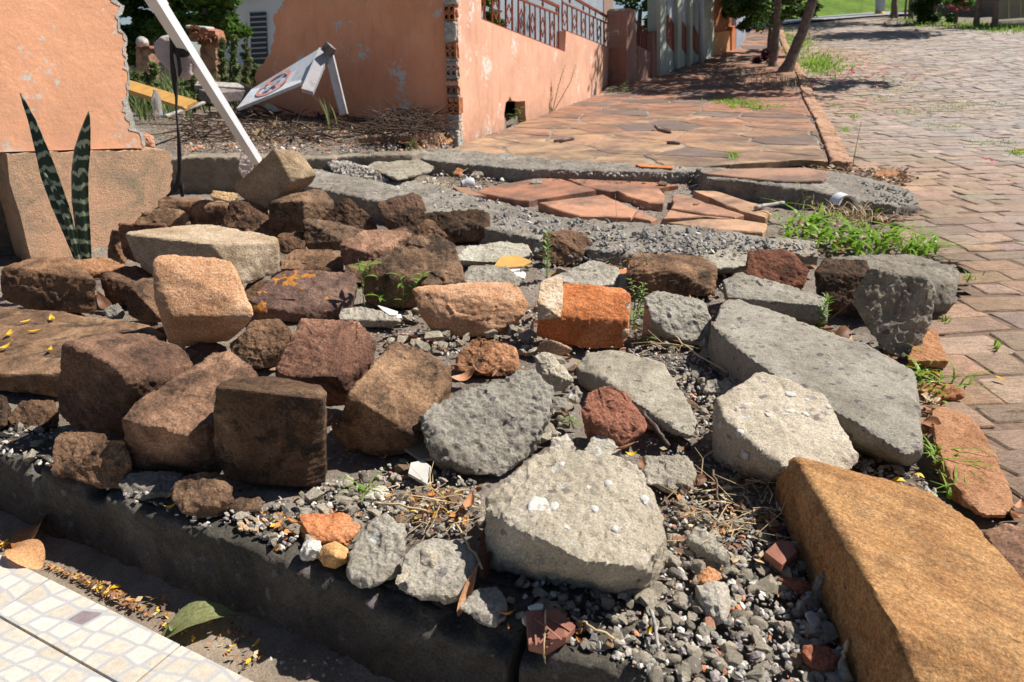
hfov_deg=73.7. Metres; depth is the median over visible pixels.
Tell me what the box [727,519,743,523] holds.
pebble
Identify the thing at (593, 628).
straw
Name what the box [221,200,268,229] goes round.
sandstone block
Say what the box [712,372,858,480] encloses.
concrete chunk
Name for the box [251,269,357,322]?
sandstone block
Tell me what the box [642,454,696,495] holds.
concrete chunk
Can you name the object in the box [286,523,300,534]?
rubble fragment
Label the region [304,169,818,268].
concrete band
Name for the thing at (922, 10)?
conical shrub
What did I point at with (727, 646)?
rubble fragment
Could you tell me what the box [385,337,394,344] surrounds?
pebble
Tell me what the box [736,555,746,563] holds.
pebble
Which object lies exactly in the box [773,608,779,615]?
pebble
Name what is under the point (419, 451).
tile shard
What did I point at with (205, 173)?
retaining kerb
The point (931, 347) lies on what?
stone
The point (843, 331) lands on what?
pebble
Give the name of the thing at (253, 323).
rock
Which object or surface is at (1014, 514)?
fallen leaf
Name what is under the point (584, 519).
concrete chunk
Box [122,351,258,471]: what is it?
sandstone block
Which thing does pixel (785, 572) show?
rubble fragment
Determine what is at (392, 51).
salmon wall
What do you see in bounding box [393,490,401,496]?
rubble fragment
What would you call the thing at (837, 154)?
kerb stone
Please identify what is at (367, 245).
sandstone block
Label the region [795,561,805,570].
pebble
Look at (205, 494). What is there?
rock
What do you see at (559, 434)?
stone
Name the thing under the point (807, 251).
concrete slab
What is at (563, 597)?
pebble
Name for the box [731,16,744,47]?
blue grey front
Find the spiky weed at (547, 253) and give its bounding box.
[540,229,552,278]
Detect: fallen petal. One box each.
[287,518,298,522]
[426,490,437,495]
[500,610,513,614]
[892,477,907,482]
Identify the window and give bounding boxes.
[250,12,267,63]
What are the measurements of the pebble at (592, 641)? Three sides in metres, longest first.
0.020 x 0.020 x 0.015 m
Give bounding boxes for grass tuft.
[334,468,385,502]
[725,149,746,159]
[857,219,1011,256]
[906,343,1002,405]
[922,434,1000,500]
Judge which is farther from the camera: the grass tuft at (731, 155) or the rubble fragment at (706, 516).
the grass tuft at (731, 155)
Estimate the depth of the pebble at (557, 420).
2.06 m
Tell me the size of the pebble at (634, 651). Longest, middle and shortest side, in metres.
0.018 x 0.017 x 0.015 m
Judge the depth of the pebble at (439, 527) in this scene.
1.58 m
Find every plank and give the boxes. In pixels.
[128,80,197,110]
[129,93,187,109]
[164,101,205,117]
[193,81,243,89]
[199,87,250,102]
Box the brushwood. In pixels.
[150,93,462,147]
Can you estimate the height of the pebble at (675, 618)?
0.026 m
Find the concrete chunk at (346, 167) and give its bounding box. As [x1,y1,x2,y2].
[327,160,388,181]
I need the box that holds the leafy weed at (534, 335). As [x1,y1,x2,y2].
[531,333,543,346]
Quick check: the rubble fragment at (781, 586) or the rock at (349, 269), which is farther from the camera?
the rock at (349, 269)
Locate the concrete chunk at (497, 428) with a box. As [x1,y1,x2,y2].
[419,369,554,476]
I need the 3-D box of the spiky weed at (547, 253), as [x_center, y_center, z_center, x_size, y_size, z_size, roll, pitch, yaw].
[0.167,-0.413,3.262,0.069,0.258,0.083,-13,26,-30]
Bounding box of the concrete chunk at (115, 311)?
[101,303,124,319]
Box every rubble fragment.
[0,432,12,436]
[14,422,23,431]
[22,449,36,462]
[27,426,42,432]
[29,439,44,446]
[270,514,278,522]
[271,538,276,546]
[279,518,297,529]
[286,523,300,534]
[294,506,312,513]
[298,491,304,498]
[304,487,324,502]
[304,534,315,541]
[316,503,328,513]
[339,496,352,505]
[346,504,359,514]
[350,522,359,541]
[352,517,365,532]
[362,486,372,494]
[367,507,380,516]
[377,501,388,508]
[388,473,397,480]
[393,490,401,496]
[393,491,411,501]
[394,464,409,472]
[394,515,405,522]
[397,333,410,342]
[401,315,412,320]
[401,472,410,478]
[404,310,413,316]
[409,307,421,317]
[409,339,414,345]
[415,339,432,352]
[424,329,443,341]
[440,329,451,340]
[444,491,461,505]
[460,510,472,516]
[462,332,469,341]
[474,516,485,528]
[476,485,481,491]
[484,329,498,337]
[506,324,517,335]
[506,596,514,603]
[515,574,525,588]
[515,612,524,618]
[519,333,532,344]
[523,329,536,336]
[524,264,532,268]
[529,346,539,353]
[532,587,545,597]
[540,432,551,443]
[546,422,555,432]
[550,579,561,585]
[553,354,565,364]
[555,410,567,417]
[556,266,565,273]
[566,363,577,375]
[566,600,575,609]
[580,638,590,649]
[583,622,596,633]
[589,644,595,651]
[605,637,616,649]
[611,632,623,639]
[614,638,625,647]
[617,614,627,624]
[632,652,643,667]
[634,588,649,597]
[640,589,658,606]
[643,603,655,615]
[650,583,663,594]
[651,635,665,643]
[652,650,665,661]
[655,606,665,616]
[661,588,667,597]
[662,341,669,346]
[665,580,673,588]
[674,374,681,380]
[681,505,691,511]
[687,400,698,408]
[688,611,695,620]
[690,370,699,379]
[694,566,703,574]
[695,626,706,635]
[697,377,706,383]
[698,337,708,348]
[702,513,711,523]
[718,641,737,652]
[721,372,728,378]
[723,567,729,573]
[733,594,741,603]
[738,570,746,577]
[743,665,764,680]
[749,513,757,517]
[751,633,763,644]
[753,661,769,669]
[754,563,769,576]
[755,641,772,652]
[756,574,778,594]
[767,620,785,627]
[770,520,780,525]
[772,667,779,674]
[773,575,788,591]
[779,565,791,577]
[784,591,792,599]
[789,653,802,667]
[805,623,823,638]
[808,635,819,637]
[811,670,824,681]
[820,620,839,640]
[831,649,841,663]
[836,659,852,681]
[877,465,885,470]
[892,465,904,474]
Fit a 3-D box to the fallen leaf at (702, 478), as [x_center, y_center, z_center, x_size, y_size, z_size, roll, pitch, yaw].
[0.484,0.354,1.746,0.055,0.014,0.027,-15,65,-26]
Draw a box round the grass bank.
[745,0,908,23]
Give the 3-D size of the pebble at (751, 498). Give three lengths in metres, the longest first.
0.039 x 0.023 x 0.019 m
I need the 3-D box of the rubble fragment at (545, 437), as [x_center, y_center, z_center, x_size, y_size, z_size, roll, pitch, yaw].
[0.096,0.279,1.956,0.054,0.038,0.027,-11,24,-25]
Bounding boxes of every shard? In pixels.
[377,305,397,315]
[404,440,432,460]
[408,460,430,485]
[511,268,525,280]
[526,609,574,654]
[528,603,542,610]
[697,566,721,584]
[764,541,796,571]
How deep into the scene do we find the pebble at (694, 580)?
1.42 m
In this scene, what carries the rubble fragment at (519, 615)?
on the concrete kerb at (390, 629)
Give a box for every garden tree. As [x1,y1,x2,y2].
[117,0,191,77]
[144,0,252,48]
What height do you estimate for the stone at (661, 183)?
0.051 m
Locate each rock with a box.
[0,395,11,429]
[8,399,58,430]
[50,432,106,478]
[73,440,132,488]
[172,471,233,517]
[185,342,226,365]
[229,494,263,514]
[230,319,291,368]
[245,226,282,235]
[245,278,268,300]
[245,319,265,330]
[277,232,305,253]
[281,249,343,271]
[323,198,376,229]
[344,260,370,282]
[362,234,464,308]
[390,226,410,231]
[410,219,448,238]
[412,282,527,336]
[451,338,520,376]
[581,386,646,445]
[745,248,808,288]
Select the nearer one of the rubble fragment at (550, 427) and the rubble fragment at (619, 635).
the rubble fragment at (619, 635)
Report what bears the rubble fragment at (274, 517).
on the concrete kerb at (390, 629)
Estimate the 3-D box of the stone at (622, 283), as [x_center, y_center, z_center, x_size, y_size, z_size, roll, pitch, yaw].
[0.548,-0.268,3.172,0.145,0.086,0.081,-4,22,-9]
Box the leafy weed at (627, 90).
[607,84,634,91]
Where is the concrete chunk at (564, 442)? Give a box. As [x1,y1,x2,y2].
[549,434,575,451]
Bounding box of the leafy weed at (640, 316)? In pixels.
[629,309,643,331]
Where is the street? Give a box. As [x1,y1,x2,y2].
[783,15,1023,530]
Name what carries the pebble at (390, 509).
on the ground at (342, 460)
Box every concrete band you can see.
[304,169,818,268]
[410,148,702,184]
[695,167,919,220]
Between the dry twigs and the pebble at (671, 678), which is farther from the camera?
the dry twigs
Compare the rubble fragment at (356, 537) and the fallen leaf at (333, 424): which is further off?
the fallen leaf at (333, 424)
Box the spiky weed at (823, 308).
[814,293,833,327]
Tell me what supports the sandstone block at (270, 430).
on the ground at (342, 460)
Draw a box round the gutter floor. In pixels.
[0,510,396,681]
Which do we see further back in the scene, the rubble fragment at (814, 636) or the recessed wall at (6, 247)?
the recessed wall at (6, 247)
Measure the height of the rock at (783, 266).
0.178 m
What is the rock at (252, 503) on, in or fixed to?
on the ground at (342, 460)
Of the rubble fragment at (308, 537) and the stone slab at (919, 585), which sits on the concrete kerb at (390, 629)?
the rubble fragment at (308, 537)
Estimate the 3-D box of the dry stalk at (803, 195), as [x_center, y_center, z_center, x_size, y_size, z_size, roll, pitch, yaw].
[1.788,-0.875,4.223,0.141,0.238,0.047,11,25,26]
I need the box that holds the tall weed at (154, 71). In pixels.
[138,61,164,111]
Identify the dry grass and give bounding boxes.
[220,118,894,228]
[714,63,807,90]
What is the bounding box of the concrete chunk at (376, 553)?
[346,513,406,588]
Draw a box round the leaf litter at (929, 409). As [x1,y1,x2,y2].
[778,164,945,472]
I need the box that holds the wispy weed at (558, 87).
[552,65,575,110]
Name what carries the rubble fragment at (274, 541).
on the concrete kerb at (390, 629)
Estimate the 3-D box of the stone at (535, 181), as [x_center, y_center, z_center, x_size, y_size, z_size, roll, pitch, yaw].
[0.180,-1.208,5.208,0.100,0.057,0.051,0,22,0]
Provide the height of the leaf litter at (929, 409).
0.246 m
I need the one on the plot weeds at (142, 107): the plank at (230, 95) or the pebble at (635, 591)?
the plank at (230, 95)
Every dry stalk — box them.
[615,196,621,268]
[794,180,813,214]
[822,267,880,325]
[852,122,861,165]
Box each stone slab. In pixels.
[0,306,166,396]
[76,257,127,278]
[118,223,166,262]
[775,457,1023,681]
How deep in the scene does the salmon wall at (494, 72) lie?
7.85 m
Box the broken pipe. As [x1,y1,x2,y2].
[829,192,858,212]
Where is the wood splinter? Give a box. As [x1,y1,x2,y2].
[636,164,672,169]
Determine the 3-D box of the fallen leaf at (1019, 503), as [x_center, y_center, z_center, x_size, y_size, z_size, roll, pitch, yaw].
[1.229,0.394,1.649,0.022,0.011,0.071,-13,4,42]
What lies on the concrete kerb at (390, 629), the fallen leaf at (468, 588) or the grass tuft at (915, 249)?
the fallen leaf at (468, 588)
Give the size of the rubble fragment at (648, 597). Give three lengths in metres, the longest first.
0.045 x 0.044 x 0.023 m
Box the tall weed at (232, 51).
[225,34,241,104]
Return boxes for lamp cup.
[460,177,474,188]
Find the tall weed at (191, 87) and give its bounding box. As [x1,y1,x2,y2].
[178,74,213,112]
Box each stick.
[553,137,574,142]
[641,410,670,447]
[654,124,671,133]
[662,430,690,449]
[667,141,680,144]
[712,469,724,513]
[754,201,784,209]
[880,212,902,221]
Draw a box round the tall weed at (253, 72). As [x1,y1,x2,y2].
[248,63,259,87]
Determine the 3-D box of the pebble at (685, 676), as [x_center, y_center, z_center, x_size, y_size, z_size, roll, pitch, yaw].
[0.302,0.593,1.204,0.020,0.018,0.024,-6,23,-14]
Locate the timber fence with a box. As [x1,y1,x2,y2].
[914,0,992,15]
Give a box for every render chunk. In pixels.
[143,132,154,147]
[154,35,194,80]
[238,152,253,177]
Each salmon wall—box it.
[0,0,145,151]
[237,0,447,130]
[444,0,608,147]
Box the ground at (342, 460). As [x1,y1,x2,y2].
[0,14,1023,681]
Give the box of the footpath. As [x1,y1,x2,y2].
[358,26,827,168]
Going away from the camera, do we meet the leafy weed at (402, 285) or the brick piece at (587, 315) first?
the brick piece at (587, 315)
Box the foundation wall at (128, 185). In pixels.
[0,147,172,259]
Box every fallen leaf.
[4,539,44,568]
[10,515,45,547]
[96,289,111,308]
[161,601,246,637]
[327,410,332,420]
[331,422,335,431]
[452,363,477,380]
[457,560,479,616]
[463,489,473,508]
[469,361,495,373]
[478,521,491,580]
[495,255,531,268]
[615,441,637,448]
[639,452,645,467]
[693,474,706,484]
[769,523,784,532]
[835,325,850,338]
[921,416,940,426]
[1010,510,1023,517]
[1015,497,1023,507]
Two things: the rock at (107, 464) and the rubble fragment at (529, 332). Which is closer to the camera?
the rock at (107, 464)
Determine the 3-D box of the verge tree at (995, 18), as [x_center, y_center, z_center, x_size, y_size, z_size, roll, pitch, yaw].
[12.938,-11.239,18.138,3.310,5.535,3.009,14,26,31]
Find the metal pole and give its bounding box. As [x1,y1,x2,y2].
[145,0,261,164]
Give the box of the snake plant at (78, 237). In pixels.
[20,93,91,259]
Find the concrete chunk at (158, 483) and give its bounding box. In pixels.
[118,470,182,500]
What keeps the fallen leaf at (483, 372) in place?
on the ground at (342, 460)
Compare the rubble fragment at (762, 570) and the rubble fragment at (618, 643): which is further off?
the rubble fragment at (762, 570)
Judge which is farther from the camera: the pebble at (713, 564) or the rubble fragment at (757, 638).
the pebble at (713, 564)
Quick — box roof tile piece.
[619,269,626,273]
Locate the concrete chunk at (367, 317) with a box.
[339,307,401,327]
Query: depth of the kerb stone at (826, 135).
6.85 m
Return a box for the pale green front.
[647,0,713,75]
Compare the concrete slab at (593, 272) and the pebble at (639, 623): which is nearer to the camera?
the pebble at (639, 623)
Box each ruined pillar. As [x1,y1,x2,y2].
[135,36,158,83]
[185,23,225,81]
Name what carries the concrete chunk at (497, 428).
on the ground at (342, 460)
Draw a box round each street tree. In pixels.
[720,0,823,66]
[722,0,802,49]
[777,0,816,71]
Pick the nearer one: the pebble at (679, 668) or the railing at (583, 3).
the pebble at (679, 668)
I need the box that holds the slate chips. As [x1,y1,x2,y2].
[368,154,917,261]
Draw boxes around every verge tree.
[890,0,897,17]
[903,0,906,19]
[908,0,913,18]
[973,0,981,26]
[991,0,998,27]
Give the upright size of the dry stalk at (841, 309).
0.269 m
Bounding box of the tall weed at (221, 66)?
[216,37,228,81]
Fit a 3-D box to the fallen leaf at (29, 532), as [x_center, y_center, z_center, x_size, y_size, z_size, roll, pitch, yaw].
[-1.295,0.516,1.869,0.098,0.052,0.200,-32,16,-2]
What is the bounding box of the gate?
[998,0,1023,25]
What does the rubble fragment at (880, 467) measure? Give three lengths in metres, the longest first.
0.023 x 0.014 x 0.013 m
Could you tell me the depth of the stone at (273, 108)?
7.34 m
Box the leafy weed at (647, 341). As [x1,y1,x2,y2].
[638,336,655,345]
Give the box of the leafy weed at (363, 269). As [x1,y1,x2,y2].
[350,261,380,307]
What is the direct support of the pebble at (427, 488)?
on the ground at (342, 460)
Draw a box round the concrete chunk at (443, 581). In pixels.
[401,538,476,604]
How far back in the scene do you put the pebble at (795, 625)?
1.30 m
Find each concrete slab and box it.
[367,159,434,180]
[458,241,531,266]
[464,264,521,285]
[552,260,619,287]
[576,350,697,438]
[690,245,748,274]
[708,299,922,465]
[723,272,827,325]
[762,237,815,259]
[830,254,959,313]
[853,268,935,358]
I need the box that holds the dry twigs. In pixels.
[366,168,900,549]
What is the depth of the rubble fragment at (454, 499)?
1.68 m
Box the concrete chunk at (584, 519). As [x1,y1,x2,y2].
[484,448,666,594]
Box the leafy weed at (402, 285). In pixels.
[362,271,429,309]
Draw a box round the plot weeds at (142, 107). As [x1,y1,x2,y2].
[128,65,337,132]
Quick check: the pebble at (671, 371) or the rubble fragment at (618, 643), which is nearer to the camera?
the rubble fragment at (618, 643)
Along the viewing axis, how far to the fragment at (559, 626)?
1.28 m
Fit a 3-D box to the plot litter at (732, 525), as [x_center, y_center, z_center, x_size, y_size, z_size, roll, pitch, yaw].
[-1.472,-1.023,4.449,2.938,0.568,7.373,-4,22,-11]
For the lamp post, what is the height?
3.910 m
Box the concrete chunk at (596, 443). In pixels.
[584,435,621,455]
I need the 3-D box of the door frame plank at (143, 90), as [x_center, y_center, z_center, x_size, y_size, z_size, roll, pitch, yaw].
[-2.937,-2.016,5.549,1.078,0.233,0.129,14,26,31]
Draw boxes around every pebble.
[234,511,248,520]
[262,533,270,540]
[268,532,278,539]
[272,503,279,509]
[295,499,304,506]
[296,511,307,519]
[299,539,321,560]
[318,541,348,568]
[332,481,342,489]
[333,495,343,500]
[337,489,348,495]
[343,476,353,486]
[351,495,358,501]
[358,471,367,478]
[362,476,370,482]
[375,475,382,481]
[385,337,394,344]
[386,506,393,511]
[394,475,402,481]
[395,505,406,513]
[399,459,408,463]
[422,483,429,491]
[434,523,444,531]
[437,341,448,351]
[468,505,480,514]
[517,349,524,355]
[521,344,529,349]
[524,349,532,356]
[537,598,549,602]
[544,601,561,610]
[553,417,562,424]
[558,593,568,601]
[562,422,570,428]
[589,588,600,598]
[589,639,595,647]
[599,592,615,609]
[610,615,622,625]
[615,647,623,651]
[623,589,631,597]
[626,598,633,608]
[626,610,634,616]
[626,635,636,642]
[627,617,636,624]
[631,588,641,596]
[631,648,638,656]
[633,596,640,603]
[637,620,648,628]
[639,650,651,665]
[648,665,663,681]
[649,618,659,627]
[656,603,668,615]
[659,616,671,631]
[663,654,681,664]
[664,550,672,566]
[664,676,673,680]
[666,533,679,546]
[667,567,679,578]
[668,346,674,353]
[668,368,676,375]
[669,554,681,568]
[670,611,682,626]
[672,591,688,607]
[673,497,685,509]
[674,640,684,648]
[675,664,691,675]
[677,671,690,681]
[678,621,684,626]
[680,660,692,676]
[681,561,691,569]
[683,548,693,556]
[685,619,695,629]
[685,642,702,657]
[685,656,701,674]
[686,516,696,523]
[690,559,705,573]
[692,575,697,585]
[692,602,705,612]
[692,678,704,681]
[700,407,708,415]
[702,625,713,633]
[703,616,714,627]
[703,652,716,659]
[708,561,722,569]
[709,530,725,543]
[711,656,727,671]
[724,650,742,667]
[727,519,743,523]
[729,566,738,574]
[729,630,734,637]
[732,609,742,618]
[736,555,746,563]
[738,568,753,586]
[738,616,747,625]
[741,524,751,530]
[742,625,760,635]
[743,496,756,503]
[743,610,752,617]
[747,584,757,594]
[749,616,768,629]
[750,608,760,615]
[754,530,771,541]
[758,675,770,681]
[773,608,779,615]
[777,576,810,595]
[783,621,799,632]
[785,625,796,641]
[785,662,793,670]
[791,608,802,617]
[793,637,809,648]
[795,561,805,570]
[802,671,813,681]
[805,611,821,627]
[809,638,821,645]
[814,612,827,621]
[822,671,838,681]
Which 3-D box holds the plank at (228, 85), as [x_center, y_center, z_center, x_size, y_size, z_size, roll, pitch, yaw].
[-3.016,-2.622,7.029,0.480,0.114,0.108,-10,24,-23]
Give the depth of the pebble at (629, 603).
1.36 m
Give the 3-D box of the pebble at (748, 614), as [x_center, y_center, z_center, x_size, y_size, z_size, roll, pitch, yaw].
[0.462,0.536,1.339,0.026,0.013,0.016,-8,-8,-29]
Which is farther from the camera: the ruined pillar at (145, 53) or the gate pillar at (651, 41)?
the gate pillar at (651, 41)
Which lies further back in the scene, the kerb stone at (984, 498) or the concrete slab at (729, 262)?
the concrete slab at (729, 262)
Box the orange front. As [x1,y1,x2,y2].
[714,0,735,55]
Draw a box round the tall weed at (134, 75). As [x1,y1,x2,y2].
[128,70,141,108]
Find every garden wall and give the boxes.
[128,62,261,82]
[637,45,650,79]
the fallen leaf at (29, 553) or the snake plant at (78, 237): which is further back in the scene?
the snake plant at (78, 237)
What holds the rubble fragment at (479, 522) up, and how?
on the ground at (342, 460)
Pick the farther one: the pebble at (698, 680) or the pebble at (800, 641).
the pebble at (800, 641)
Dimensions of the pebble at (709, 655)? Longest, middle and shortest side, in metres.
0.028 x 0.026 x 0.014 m
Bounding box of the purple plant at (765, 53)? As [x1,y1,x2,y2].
[751,48,770,62]
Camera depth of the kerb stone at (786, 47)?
16.58 m
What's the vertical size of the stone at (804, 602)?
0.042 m
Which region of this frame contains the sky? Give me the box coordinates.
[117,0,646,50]
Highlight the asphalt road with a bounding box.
[750,11,907,27]
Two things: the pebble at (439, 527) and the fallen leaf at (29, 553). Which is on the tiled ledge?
the fallen leaf at (29, 553)
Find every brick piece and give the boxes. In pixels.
[299,512,360,544]
[395,333,417,342]
[438,136,452,144]
[536,275,630,348]
[536,340,571,355]
[801,644,837,672]
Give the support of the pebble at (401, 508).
on the ground at (342, 460)
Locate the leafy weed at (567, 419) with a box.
[563,416,581,428]
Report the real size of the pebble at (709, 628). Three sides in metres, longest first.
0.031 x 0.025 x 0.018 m
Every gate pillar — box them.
[607,8,636,86]
[640,31,656,76]
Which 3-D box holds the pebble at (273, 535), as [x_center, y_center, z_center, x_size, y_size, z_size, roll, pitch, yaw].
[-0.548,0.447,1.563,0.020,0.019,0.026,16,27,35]
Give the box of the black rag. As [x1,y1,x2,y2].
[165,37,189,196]
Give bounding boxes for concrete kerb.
[0,427,535,681]
[519,597,756,681]
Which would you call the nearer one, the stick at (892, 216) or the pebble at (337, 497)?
the pebble at (337, 497)
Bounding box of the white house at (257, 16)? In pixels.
[220,0,283,63]
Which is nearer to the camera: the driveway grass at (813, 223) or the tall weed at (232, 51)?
the driveway grass at (813, 223)
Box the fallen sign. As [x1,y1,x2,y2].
[236,42,347,115]
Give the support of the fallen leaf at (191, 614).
on the gutter floor
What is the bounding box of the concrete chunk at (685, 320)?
[642,291,711,345]
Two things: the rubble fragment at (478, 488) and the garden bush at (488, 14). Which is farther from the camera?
the garden bush at (488, 14)
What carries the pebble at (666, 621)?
on the concrete kerb at (567, 662)
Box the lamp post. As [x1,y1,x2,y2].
[875,0,884,15]
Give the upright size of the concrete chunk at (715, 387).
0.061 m
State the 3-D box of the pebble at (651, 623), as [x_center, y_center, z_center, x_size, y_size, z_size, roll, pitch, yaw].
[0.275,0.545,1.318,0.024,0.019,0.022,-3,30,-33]
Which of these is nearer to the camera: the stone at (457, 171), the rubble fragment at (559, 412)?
the rubble fragment at (559, 412)
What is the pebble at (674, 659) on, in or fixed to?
on the concrete kerb at (567, 662)
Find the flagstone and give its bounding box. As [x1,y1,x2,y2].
[703,168,828,183]
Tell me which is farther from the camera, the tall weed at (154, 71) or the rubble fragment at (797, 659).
the tall weed at (154, 71)
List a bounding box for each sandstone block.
[0,256,95,312]
[57,333,192,433]
[100,265,152,305]
[107,229,126,262]
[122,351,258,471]
[124,277,160,322]
[126,224,279,283]
[135,208,190,226]
[153,254,252,346]
[158,197,226,225]
[213,376,326,486]
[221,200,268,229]
[235,149,315,209]
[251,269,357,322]
[268,189,333,231]
[275,318,375,406]
[302,218,363,250]
[333,341,451,456]
[339,230,412,266]
[377,192,425,229]
[406,209,490,242]
[541,229,592,265]
[626,252,717,296]
[814,258,869,313]
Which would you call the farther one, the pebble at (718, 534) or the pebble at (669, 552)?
the pebble at (718, 534)
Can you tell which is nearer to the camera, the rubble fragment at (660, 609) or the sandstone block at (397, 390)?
the rubble fragment at (660, 609)
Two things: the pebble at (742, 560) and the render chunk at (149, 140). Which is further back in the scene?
the render chunk at (149, 140)
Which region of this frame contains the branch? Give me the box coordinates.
[235,101,335,138]
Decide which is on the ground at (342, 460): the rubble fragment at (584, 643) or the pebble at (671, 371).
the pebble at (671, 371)
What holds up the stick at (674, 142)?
on the footpath
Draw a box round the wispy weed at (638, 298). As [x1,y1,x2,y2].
[626,278,649,324]
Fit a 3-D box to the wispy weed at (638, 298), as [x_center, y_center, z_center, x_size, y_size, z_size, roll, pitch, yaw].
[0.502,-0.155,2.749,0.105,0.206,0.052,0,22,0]
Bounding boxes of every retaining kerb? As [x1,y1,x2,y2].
[171,152,342,192]
[337,150,420,179]
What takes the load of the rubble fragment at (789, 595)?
on the ground at (342, 460)
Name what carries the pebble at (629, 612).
on the concrete kerb at (567, 662)
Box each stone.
[151,325,165,334]
[210,190,238,202]
[237,516,269,533]
[261,103,277,113]
[364,486,388,501]
[395,569,408,589]
[419,547,438,568]
[453,168,463,175]
[459,586,507,627]
[470,171,483,178]
[529,179,541,183]
[535,352,573,391]
[549,431,561,438]
[551,397,569,411]
[568,386,582,403]
[616,273,627,290]
[657,181,666,185]
[686,526,729,564]
[695,580,730,624]
[779,32,786,43]
[781,43,789,53]
[794,62,806,76]
[796,595,818,613]
[798,76,809,83]
[799,83,812,91]
[801,90,814,99]
[803,97,820,106]
[807,105,823,114]
[811,111,828,120]
[812,571,824,601]
[814,117,835,132]
[819,130,841,144]
[823,141,852,170]
[873,169,899,177]
[907,330,947,367]
[918,382,965,400]
[928,406,1014,517]
[982,523,1023,579]
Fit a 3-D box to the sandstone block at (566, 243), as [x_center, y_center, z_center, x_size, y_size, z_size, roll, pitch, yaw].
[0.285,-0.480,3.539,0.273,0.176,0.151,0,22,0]
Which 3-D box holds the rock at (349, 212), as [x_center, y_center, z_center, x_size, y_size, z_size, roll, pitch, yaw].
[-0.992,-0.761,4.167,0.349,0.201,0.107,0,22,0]
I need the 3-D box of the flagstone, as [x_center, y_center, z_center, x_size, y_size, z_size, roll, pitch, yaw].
[1.851,-1.184,4.907,0.909,0.062,0.490,0,22,0]
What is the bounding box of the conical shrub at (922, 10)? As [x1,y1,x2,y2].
[909,0,943,23]
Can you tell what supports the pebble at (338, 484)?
on the ground at (342, 460)
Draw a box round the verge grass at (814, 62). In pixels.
[779,16,1023,81]
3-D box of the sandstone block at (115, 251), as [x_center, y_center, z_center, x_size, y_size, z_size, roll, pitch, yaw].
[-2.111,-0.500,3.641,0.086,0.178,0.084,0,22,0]
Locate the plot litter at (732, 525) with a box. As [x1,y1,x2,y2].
[146,109,774,565]
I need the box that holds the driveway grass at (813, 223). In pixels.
[763,198,920,255]
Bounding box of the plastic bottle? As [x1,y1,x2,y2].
[151,90,162,116]
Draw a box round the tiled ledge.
[0,555,252,681]
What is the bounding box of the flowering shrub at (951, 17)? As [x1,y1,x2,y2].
[942,0,975,23]
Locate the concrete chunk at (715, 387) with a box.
[702,379,736,396]
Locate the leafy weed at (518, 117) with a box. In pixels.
[510,106,525,123]
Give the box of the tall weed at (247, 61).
[239,37,253,86]
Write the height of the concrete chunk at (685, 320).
0.192 m
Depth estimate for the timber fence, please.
23.37 m
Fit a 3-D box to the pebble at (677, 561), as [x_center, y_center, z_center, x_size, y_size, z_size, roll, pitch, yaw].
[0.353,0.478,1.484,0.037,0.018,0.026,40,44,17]
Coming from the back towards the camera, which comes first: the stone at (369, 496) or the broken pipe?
the broken pipe
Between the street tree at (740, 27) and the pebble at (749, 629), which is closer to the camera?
the pebble at (749, 629)
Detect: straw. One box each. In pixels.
[373,501,428,512]
[455,523,482,569]
[543,609,546,663]
[571,615,614,639]
[649,608,659,648]
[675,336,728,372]
[838,638,850,670]
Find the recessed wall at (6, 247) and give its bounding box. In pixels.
[0,201,14,256]
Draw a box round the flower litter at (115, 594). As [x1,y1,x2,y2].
[0,486,469,669]
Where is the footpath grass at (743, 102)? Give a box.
[702,96,793,109]
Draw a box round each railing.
[481,0,559,49]
[561,0,606,46]
[636,20,648,49]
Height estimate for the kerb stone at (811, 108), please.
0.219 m
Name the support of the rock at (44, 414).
on the ground at (342, 460)
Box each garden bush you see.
[481,0,507,26]
[614,0,647,45]
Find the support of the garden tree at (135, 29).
on the ground at (342, 460)
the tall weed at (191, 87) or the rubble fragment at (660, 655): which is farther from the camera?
the tall weed at (191, 87)
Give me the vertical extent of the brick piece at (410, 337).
0.036 m
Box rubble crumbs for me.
[176,122,453,153]
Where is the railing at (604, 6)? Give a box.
[481,0,612,46]
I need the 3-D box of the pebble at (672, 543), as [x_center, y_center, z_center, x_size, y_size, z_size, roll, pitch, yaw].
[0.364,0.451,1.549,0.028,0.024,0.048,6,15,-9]
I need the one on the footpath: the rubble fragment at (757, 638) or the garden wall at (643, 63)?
the garden wall at (643, 63)
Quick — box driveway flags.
[453,178,771,236]
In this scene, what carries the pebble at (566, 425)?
on the ground at (342, 460)
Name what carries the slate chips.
on the ground at (342, 460)
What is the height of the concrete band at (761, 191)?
0.273 m
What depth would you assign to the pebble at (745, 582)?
1.43 m

